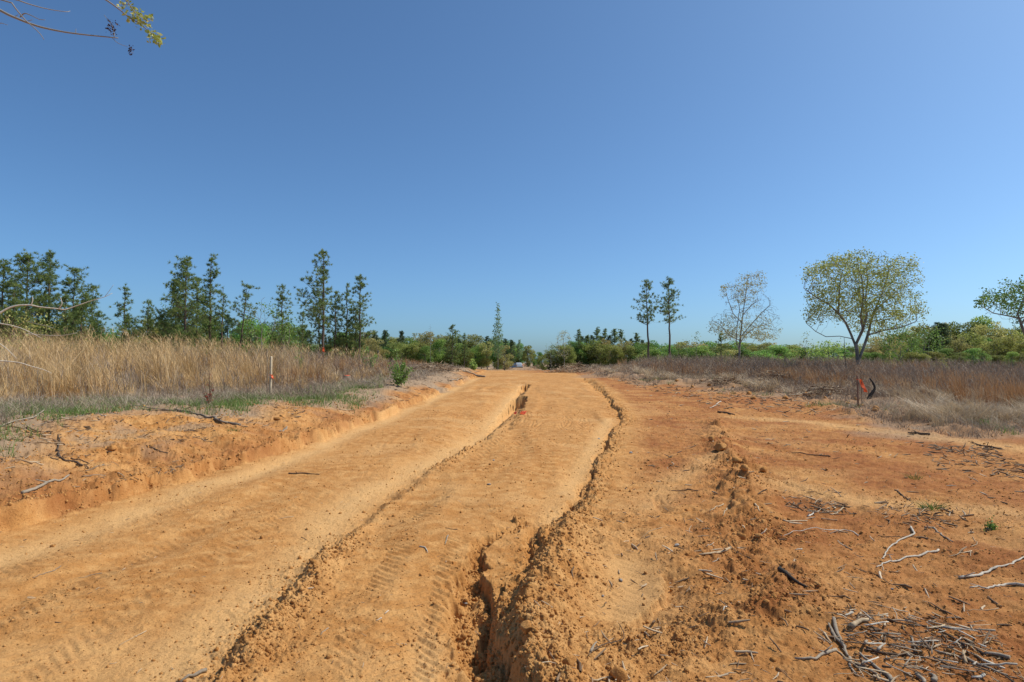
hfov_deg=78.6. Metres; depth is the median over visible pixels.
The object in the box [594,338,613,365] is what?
broadleaf tree
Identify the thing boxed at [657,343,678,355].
broadleaf tree
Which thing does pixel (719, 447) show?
clay clod
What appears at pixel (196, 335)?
pine tree
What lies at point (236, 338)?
broadleaf tree
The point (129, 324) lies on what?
pine tree
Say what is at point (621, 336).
pine tree
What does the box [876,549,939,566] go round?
branch
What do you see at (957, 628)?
wood splinter
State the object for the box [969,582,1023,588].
branch
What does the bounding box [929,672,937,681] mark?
log stub
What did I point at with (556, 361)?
broadleaf tree
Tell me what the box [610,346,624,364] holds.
broadleaf tree
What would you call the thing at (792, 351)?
bush
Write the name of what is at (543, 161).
sky
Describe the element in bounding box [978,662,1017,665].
wood splinter
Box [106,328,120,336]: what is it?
broadleaf tree
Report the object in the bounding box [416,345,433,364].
broadleaf tree
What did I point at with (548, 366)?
broadleaf tree
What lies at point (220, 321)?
pine tree
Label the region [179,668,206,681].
stick
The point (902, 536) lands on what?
twig
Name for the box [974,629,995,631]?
wood splinter
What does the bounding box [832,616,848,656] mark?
stick
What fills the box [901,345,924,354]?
broadleaf tree
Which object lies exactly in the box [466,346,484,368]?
broadleaf tree
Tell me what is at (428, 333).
broadleaf tree
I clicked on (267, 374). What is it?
thin rod
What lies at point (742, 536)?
clay clod
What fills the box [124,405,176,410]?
branch
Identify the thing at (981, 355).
bush
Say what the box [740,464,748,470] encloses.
clay clod
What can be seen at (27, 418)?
branch
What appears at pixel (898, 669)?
wood splinter
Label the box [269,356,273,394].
survey stake
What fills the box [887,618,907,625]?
stick
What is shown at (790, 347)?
broadleaf tree
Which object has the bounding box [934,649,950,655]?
wood splinter
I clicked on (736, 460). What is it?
clay clod
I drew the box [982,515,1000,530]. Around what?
weed
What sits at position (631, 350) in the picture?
broadleaf tree
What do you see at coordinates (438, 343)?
broadleaf tree
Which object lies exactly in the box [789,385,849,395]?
brush pile
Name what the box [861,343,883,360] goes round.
broadleaf tree
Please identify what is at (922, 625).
stick
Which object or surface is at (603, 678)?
stick
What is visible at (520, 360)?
broadleaf tree
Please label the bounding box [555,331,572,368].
spreading tree
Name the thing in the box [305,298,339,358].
pine tree
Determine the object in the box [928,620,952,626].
wood splinter
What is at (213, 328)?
broadleaf tree
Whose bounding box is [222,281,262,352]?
pine tree
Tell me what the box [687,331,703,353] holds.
spreading tree
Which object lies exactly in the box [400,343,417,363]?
broadleaf tree
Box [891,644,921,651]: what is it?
wood splinter
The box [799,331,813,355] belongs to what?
spreading tree
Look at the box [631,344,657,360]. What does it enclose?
broadleaf tree
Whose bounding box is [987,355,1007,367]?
broadleaf tree
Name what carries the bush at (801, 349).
on the ground at (550, 403)
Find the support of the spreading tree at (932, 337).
on the ground at (550, 403)
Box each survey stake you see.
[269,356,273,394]
[856,375,866,404]
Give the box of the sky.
[0,0,1023,362]
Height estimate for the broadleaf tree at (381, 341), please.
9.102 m
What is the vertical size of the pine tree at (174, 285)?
8.489 m
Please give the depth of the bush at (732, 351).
93.16 m
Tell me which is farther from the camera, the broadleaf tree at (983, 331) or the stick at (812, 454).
the broadleaf tree at (983, 331)
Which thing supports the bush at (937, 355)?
on the ground at (550, 403)
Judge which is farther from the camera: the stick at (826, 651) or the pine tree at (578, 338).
the pine tree at (578, 338)
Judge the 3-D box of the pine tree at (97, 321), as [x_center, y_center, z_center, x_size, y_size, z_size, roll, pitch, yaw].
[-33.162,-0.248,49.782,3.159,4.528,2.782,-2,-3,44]
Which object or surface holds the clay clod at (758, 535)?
on the ground at (550, 403)
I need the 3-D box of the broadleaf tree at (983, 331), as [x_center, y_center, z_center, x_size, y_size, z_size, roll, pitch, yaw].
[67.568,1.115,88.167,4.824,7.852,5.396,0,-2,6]
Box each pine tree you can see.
[0,247,60,345]
[0,258,20,345]
[0,278,52,351]
[30,249,68,346]
[39,291,83,350]
[44,264,105,347]
[59,289,101,350]
[74,284,106,345]
[74,310,110,352]
[108,283,144,349]
[113,314,146,354]
[134,298,158,349]
[144,311,174,356]
[148,255,216,350]
[149,278,194,353]
[183,276,216,351]
[194,254,225,358]
[211,286,231,353]
[217,314,238,352]
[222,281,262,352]
[266,284,296,353]
[292,248,335,358]
[293,310,311,353]
[303,331,315,356]
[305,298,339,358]
[313,290,351,356]
[336,283,355,358]
[343,274,376,358]
[347,306,364,358]
[371,333,378,350]
[381,330,391,346]
[396,331,405,354]
[441,324,461,364]
[459,334,469,367]
[483,336,490,347]
[502,338,508,360]
[508,340,516,362]
[573,329,587,366]
[580,334,594,366]
[592,326,604,364]
[600,328,609,341]
[605,335,614,347]
[609,329,620,346]
[617,329,625,347]
[631,279,660,358]
[634,333,640,345]
[647,276,685,358]
[712,333,731,358]
[925,333,943,353]
[929,322,950,350]
[938,323,954,355]
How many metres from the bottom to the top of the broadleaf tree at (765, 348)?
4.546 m
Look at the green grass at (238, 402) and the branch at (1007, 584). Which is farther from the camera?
the green grass at (238, 402)
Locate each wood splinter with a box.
[848,661,872,676]
[857,666,888,673]
[864,621,888,625]
[872,632,900,634]
[883,652,908,659]
[885,662,912,676]
[887,658,921,660]
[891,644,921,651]
[892,646,914,655]
[908,640,938,642]
[918,635,930,649]
[922,656,956,665]
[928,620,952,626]
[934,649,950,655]
[941,665,975,671]
[943,626,974,630]
[944,632,965,646]
[962,649,967,661]
[963,661,989,671]
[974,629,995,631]
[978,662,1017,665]
[981,658,1004,668]
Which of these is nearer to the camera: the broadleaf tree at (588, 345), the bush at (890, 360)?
the bush at (890, 360)
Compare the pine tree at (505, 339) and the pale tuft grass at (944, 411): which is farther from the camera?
the pine tree at (505, 339)
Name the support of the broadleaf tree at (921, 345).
on the ground at (550, 403)
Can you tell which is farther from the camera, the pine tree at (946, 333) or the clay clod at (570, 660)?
the pine tree at (946, 333)
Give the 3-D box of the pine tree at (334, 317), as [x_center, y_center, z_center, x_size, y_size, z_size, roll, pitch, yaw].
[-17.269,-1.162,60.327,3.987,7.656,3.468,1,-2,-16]
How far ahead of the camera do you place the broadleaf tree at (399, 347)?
128.02 m
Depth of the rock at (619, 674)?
3.14 m
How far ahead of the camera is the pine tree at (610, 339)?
135.99 m
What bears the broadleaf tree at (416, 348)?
on the ground at (550, 403)
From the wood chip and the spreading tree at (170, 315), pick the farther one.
the spreading tree at (170, 315)
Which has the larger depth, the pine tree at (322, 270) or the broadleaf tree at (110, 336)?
the broadleaf tree at (110, 336)
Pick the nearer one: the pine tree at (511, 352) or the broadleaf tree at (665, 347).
the broadleaf tree at (665, 347)
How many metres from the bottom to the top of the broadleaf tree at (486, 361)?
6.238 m
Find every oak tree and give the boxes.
[706,271,782,359]
[800,246,928,369]
[973,275,1023,343]
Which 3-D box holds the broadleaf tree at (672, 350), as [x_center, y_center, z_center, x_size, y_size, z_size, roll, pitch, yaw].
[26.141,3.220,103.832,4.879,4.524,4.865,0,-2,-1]
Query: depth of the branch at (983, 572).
4.75 m
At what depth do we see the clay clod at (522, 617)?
3.55 m
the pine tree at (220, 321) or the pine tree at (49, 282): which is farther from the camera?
the pine tree at (220, 321)
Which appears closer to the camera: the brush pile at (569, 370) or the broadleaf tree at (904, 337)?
the brush pile at (569, 370)
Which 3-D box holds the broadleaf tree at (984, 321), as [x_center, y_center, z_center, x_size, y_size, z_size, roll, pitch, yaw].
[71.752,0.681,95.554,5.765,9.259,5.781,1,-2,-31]
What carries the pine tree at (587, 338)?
on the ground at (550, 403)
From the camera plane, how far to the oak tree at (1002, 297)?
40.34 m
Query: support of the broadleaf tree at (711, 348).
on the ground at (550, 403)
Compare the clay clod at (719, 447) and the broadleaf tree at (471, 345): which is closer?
the clay clod at (719, 447)
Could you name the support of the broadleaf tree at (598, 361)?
on the ground at (550, 403)
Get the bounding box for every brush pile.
[405,361,479,371]
[542,361,592,372]
[693,376,750,383]
[740,370,799,381]
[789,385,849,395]
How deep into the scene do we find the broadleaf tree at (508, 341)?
153.82 m
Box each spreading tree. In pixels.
[162,294,181,347]
[241,297,279,355]
[273,312,297,347]
[545,343,557,361]
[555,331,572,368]
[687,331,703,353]
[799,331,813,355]
[806,338,851,363]
[877,322,926,361]
[912,323,948,360]
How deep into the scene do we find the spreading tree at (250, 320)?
49.95 m
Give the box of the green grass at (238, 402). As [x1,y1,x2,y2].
[0,368,1018,509]
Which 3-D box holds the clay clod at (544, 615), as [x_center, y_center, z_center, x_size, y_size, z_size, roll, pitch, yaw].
[0.182,1.565,3.540,0.050,0.036,0.051,0,-2,-6]
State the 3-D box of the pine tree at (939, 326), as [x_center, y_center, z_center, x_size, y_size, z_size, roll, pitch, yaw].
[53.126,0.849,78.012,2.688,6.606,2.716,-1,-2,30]
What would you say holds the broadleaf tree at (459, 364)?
on the ground at (550, 403)
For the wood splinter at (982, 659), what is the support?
on the ground at (550, 403)
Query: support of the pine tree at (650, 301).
on the ground at (550, 403)
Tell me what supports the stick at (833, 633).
on the ground at (550, 403)
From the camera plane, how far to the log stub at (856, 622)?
3.76 m
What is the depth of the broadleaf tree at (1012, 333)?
87.84 m
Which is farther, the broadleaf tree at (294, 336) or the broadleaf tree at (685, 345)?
the broadleaf tree at (685, 345)
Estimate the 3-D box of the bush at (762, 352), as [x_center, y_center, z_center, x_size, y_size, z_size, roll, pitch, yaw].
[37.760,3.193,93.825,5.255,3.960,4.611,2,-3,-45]
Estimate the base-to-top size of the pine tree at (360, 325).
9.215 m
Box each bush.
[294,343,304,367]
[358,347,377,366]
[469,359,477,369]
[881,352,904,369]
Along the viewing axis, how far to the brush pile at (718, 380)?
32.58 m
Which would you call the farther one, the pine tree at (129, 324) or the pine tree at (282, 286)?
the pine tree at (282, 286)
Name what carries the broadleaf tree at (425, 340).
on the ground at (550, 403)
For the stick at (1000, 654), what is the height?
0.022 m
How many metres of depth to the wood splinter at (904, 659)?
3.33 m
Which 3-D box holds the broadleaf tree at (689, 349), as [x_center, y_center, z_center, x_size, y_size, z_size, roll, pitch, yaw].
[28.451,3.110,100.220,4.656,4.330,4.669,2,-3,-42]
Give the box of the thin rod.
[267,357,267,392]
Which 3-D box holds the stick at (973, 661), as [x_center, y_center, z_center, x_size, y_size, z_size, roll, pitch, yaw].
[2.459,1.694,3.266,0.060,0.035,0.208,1,-2,-18]
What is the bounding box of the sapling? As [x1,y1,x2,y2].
[387,348,413,386]
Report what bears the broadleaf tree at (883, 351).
on the ground at (550, 403)
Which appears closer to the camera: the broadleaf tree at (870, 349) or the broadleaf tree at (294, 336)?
the broadleaf tree at (294, 336)
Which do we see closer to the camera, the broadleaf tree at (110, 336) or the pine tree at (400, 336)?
the broadleaf tree at (110, 336)
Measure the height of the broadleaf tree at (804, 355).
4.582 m
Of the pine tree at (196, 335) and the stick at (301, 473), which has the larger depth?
the pine tree at (196, 335)
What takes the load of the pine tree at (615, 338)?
on the ground at (550, 403)
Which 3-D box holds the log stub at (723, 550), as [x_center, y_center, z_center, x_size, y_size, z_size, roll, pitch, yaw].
[1.722,1.765,5.243,0.500,0.059,0.055,2,-3,-42]
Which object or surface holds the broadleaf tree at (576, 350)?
on the ground at (550, 403)
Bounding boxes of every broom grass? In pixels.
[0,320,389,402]
[233,354,1023,409]
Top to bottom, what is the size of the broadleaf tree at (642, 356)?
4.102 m
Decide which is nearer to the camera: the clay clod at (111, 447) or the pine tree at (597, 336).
the clay clod at (111, 447)
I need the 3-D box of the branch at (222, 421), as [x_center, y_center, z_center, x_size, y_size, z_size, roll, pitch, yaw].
[-6.334,1.561,12.947,2.761,0.216,0.242,-2,-3,42]
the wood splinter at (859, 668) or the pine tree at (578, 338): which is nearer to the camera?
the wood splinter at (859, 668)
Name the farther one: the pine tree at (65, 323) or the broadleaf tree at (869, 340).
the broadleaf tree at (869, 340)
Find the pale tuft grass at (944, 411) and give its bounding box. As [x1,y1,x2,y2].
[591,363,1023,429]
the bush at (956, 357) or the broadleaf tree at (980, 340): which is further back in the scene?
the broadleaf tree at (980, 340)
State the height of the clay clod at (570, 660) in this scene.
0.067 m
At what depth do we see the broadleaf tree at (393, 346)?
131.34 m
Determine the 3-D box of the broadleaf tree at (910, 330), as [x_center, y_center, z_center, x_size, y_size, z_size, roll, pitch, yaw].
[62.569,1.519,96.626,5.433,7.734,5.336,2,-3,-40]
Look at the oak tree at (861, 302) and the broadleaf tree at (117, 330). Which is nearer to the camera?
the oak tree at (861, 302)
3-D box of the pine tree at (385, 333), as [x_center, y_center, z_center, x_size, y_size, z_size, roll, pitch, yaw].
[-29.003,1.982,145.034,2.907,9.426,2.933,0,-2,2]
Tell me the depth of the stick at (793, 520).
6.31 m
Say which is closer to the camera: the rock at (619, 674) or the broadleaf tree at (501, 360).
the rock at (619, 674)
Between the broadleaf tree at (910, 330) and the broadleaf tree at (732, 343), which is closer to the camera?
the broadleaf tree at (910, 330)
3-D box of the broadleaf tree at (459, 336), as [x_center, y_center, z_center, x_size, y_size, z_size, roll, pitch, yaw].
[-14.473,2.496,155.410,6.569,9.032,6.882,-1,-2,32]
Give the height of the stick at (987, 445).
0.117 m
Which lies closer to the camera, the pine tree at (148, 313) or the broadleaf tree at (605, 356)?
the pine tree at (148, 313)
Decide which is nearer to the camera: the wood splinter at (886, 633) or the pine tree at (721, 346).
the wood splinter at (886, 633)
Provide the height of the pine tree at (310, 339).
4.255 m
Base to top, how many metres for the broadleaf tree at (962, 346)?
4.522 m
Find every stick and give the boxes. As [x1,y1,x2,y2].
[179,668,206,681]
[288,471,318,474]
[593,676,629,680]
[777,566,807,587]
[782,519,807,521]
[791,452,830,456]
[795,645,837,659]
[828,622,846,647]
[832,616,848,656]
[848,656,857,674]
[854,663,880,676]
[859,652,892,680]
[866,646,917,655]
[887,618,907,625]
[908,624,944,629]
[924,526,952,541]
[930,602,961,619]
[966,640,986,655]
[966,650,1002,668]
[966,657,1007,675]
[971,442,1001,448]
[984,652,1010,658]
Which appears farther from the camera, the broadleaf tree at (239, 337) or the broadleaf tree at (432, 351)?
the broadleaf tree at (432, 351)
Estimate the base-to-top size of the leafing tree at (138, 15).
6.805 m
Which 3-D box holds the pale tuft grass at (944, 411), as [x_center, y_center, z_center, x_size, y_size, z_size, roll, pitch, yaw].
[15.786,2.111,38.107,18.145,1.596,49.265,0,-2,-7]
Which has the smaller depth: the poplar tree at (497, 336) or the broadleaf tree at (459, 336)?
the poplar tree at (497, 336)
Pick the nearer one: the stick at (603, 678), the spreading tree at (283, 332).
the stick at (603, 678)
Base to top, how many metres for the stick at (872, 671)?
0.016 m
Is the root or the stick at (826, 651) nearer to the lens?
the stick at (826, 651)
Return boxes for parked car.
[509,363,522,367]
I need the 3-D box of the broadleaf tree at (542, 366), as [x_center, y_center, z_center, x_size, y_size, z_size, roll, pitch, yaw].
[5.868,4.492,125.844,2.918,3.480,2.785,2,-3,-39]
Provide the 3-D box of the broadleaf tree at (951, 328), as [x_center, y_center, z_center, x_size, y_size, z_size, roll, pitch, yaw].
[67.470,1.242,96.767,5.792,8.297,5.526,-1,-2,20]
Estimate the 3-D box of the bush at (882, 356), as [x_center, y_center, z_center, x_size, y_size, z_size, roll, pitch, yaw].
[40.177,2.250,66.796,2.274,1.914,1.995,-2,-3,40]
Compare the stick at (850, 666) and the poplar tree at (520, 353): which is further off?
the poplar tree at (520, 353)
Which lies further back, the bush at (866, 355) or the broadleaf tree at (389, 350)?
the broadleaf tree at (389, 350)
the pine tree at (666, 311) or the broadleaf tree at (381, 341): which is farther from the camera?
the broadleaf tree at (381, 341)
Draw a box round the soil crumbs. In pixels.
[0,389,1023,681]
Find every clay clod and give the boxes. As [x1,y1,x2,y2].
[107,445,116,450]
[520,612,524,619]
[520,620,533,633]
[540,613,548,619]
[562,655,576,666]
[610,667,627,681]
[708,436,714,440]
[714,443,726,451]
[730,457,741,462]
[736,532,745,539]
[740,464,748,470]
[755,533,762,538]
[759,466,767,471]
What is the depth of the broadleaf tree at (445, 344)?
143.42 m
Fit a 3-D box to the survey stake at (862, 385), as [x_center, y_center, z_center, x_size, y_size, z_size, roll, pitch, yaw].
[11.933,1.717,21.324,0.351,1.114,0.087,0,-2,10]
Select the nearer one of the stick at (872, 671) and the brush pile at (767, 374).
the stick at (872, 671)
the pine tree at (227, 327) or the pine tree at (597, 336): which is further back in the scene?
the pine tree at (597, 336)
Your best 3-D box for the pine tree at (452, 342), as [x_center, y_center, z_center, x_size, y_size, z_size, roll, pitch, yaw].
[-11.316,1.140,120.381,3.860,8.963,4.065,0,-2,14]
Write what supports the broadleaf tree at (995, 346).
on the ground at (550, 403)
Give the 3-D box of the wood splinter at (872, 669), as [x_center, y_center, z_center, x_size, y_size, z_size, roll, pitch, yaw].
[1.843,1.680,3.197,0.142,0.008,0.018,-1,-2,23]
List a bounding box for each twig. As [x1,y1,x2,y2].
[593,623,623,651]
[781,527,858,535]
[878,535,940,541]
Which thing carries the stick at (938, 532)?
on the ground at (550, 403)
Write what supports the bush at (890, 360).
on the ground at (550, 403)
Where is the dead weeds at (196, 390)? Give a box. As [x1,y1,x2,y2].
[0,360,1023,439]
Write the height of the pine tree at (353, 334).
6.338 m
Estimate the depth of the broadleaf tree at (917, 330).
88.70 m
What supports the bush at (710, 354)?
on the ground at (550, 403)
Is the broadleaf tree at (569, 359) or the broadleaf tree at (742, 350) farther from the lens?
the broadleaf tree at (569, 359)
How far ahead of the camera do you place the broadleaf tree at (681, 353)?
93.47 m
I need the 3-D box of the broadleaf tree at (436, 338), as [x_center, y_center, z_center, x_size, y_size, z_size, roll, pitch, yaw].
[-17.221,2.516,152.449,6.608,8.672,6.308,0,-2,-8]
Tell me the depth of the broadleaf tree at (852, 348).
101.61 m
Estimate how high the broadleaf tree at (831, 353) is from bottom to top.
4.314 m
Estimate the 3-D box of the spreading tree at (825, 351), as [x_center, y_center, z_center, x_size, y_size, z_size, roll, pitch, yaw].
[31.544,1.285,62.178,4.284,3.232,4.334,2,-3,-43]
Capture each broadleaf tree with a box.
[102,331,119,353]
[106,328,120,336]
[133,318,169,357]
[200,316,224,353]
[225,322,249,353]
[230,318,271,356]
[244,321,277,350]
[262,324,283,353]
[270,323,295,351]
[283,324,314,353]
[328,333,354,360]
[345,339,365,358]
[361,338,382,359]
[365,339,390,361]
[378,333,389,352]
[379,347,393,360]
[384,343,402,363]
[388,336,396,360]
[388,337,407,361]
[391,342,413,362]
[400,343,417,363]
[402,336,419,353]
[403,342,432,362]
[411,333,424,343]
[416,333,432,360]
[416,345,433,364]
[423,331,438,355]
[423,343,440,364]
[431,335,448,344]
[431,338,446,365]
[436,336,453,352]
[443,349,458,365]
[446,333,462,345]
[454,343,467,366]
[456,346,474,367]
[465,334,477,366]
[465,335,484,353]
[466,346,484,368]
[475,344,487,368]
[478,341,493,368]
[484,338,504,365]
[488,342,503,369]
[493,345,513,369]
[505,340,517,364]
[515,343,525,362]
[521,345,535,366]
[534,355,548,369]
[543,350,555,369]
[547,345,563,369]
[559,340,581,365]
[562,346,576,366]
[570,340,586,363]
[580,340,603,365]
[587,343,608,366]
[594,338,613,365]
[598,343,623,366]
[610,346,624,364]
[617,339,633,360]
[623,345,638,363]
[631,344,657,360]
[635,349,664,362]
[644,347,668,359]
[646,340,661,349]
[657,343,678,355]
[658,342,684,357]
[661,347,676,358]
[667,348,687,360]
[674,341,697,356]
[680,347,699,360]
[683,342,707,357]
[686,345,713,359]
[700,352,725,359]
[702,347,729,356]
[706,341,718,351]
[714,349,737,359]
[727,340,745,349]
[729,346,751,359]
[731,343,756,353]
[744,342,776,358]
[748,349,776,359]
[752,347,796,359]
[767,344,796,359]
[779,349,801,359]
[785,345,800,348]
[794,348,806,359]
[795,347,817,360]
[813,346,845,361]
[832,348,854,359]
[846,346,854,359]
[853,337,881,357]
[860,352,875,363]
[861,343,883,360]
[868,332,899,351]
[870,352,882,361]
[876,341,898,360]
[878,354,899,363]
[886,341,908,361]
[895,331,920,349]
[900,323,955,354]
[900,326,928,340]
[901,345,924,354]
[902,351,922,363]
[912,334,938,358]
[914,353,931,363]
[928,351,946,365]
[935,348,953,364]
[944,337,974,363]
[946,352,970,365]
[947,322,966,341]
[949,321,987,340]
[950,332,992,357]
[958,327,985,345]
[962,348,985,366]
[964,315,994,334]
[970,321,1007,353]
[973,339,1009,367]
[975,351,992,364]
[983,326,1023,350]
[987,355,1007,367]
[990,336,1021,360]
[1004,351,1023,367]
[1008,331,1023,351]
[1009,340,1023,353]
[1011,326,1023,342]
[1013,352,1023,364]
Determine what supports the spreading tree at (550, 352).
on the ground at (550, 403)
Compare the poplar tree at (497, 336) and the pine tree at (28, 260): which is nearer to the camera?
the pine tree at (28, 260)
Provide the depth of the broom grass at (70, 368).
22.68 m
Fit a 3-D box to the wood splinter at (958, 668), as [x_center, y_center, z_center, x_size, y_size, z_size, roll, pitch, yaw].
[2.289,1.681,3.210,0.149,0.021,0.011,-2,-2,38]
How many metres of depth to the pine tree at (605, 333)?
136.02 m
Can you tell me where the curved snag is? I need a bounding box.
[867,378,875,399]
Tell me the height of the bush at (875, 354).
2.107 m
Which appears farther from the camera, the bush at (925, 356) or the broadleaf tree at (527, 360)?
the broadleaf tree at (527, 360)
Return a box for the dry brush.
[596,351,1023,398]
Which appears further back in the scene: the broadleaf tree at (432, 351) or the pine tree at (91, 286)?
the broadleaf tree at (432, 351)
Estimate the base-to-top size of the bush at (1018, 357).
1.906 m
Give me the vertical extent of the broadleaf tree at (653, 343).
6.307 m
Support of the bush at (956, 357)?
on the ground at (550, 403)
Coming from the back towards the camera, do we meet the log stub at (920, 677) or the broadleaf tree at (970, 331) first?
the broadleaf tree at (970, 331)
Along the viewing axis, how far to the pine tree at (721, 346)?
71.96 m
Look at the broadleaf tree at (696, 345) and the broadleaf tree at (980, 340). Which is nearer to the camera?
the broadleaf tree at (980, 340)
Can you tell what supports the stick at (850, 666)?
on the ground at (550, 403)
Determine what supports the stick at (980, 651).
on the ground at (550, 403)
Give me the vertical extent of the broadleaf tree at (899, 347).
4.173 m
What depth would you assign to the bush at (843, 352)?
93.78 m
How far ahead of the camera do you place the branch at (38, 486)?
6.87 m
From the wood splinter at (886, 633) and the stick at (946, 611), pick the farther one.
the stick at (946, 611)
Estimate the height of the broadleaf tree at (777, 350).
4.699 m
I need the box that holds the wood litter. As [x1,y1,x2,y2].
[0,372,1023,681]
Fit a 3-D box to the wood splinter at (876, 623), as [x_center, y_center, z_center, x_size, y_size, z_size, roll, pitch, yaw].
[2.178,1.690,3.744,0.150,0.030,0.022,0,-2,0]
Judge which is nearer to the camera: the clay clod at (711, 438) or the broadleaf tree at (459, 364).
the clay clod at (711, 438)
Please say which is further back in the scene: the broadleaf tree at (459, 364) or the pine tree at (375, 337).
the pine tree at (375, 337)
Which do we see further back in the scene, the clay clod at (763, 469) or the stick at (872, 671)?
the clay clod at (763, 469)
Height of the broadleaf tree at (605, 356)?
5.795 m
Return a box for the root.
[54,434,82,465]
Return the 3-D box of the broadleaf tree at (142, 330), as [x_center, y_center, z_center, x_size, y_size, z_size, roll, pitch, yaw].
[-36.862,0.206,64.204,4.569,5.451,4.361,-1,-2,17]
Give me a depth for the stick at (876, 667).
3.27 m
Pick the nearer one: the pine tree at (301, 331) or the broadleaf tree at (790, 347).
the pine tree at (301, 331)
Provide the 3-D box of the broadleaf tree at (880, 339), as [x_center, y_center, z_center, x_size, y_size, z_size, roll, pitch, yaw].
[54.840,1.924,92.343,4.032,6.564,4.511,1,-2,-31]
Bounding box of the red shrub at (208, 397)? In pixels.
[203,374,213,404]
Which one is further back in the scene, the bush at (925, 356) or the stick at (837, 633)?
the bush at (925, 356)
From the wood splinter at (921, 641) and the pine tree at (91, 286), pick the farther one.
the pine tree at (91, 286)
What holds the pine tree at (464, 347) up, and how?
on the ground at (550, 403)
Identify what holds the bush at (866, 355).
on the ground at (550, 403)
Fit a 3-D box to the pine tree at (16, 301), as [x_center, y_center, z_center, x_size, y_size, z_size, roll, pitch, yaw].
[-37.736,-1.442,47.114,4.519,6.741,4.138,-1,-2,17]
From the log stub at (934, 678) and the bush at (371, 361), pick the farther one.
the bush at (371, 361)
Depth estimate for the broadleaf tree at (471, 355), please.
125.25 m
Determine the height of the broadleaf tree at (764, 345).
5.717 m
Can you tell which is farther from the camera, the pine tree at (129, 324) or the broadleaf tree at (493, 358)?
the broadleaf tree at (493, 358)
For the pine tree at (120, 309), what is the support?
on the ground at (550, 403)
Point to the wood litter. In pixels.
(826, 510)
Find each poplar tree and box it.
[491,302,504,357]
[516,339,522,359]
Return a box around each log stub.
[699,546,730,554]
[848,618,869,628]
[908,431,929,434]
[914,672,925,681]
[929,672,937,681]
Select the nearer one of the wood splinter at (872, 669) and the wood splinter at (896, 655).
the wood splinter at (872, 669)
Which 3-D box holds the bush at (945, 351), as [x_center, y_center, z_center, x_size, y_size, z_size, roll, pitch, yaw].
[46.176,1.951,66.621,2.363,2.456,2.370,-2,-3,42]
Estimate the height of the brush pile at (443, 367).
0.774 m
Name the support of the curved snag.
on the ground at (550, 403)
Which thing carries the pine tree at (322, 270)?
on the ground at (550, 403)
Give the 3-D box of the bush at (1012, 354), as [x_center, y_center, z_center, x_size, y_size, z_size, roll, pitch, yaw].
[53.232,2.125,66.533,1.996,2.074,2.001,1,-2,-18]
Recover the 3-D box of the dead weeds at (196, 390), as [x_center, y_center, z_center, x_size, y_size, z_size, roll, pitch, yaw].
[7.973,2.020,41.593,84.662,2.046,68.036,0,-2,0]
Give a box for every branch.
[0,402,59,426]
[20,474,69,493]
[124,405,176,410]
[174,408,240,425]
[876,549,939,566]
[882,526,914,558]
[958,556,1023,577]
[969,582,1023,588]
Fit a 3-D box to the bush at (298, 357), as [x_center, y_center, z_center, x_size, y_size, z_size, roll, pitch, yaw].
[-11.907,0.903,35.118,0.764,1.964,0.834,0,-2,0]
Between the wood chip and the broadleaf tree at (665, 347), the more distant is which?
the broadleaf tree at (665, 347)
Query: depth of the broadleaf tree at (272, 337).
66.49 m
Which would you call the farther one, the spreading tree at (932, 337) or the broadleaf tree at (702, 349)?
the broadleaf tree at (702, 349)
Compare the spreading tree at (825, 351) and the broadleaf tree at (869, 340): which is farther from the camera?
the broadleaf tree at (869, 340)
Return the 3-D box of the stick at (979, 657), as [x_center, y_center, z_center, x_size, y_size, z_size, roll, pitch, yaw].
[2.518,1.706,3.354,0.026,0.023,0.200,1,-2,-18]
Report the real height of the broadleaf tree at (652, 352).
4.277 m
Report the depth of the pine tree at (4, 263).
50.10 m
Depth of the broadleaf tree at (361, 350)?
103.67 m
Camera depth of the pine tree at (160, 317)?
51.80 m
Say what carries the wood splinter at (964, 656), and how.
on the ground at (550, 403)
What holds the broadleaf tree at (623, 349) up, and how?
on the ground at (550, 403)
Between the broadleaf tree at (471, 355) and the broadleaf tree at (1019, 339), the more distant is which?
the broadleaf tree at (471, 355)
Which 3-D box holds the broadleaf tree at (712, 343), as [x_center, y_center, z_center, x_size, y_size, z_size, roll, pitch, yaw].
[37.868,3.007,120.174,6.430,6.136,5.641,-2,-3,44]
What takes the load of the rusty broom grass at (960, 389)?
on the ground at (550, 403)
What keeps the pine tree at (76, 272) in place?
on the ground at (550, 403)
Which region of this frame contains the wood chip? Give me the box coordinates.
[971,673,985,678]
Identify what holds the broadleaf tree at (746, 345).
on the ground at (550, 403)
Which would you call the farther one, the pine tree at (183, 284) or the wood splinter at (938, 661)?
the pine tree at (183, 284)
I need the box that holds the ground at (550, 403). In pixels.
[0,363,1023,681]
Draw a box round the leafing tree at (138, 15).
[0,0,165,372]
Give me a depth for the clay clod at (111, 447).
8.96 m
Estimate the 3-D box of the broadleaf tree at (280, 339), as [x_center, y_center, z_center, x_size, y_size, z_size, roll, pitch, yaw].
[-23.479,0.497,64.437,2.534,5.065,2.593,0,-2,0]
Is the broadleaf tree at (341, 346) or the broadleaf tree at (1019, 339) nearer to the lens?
the broadleaf tree at (1019, 339)
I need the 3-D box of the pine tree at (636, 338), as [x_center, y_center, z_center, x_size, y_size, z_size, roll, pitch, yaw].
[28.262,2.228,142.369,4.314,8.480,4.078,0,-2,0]

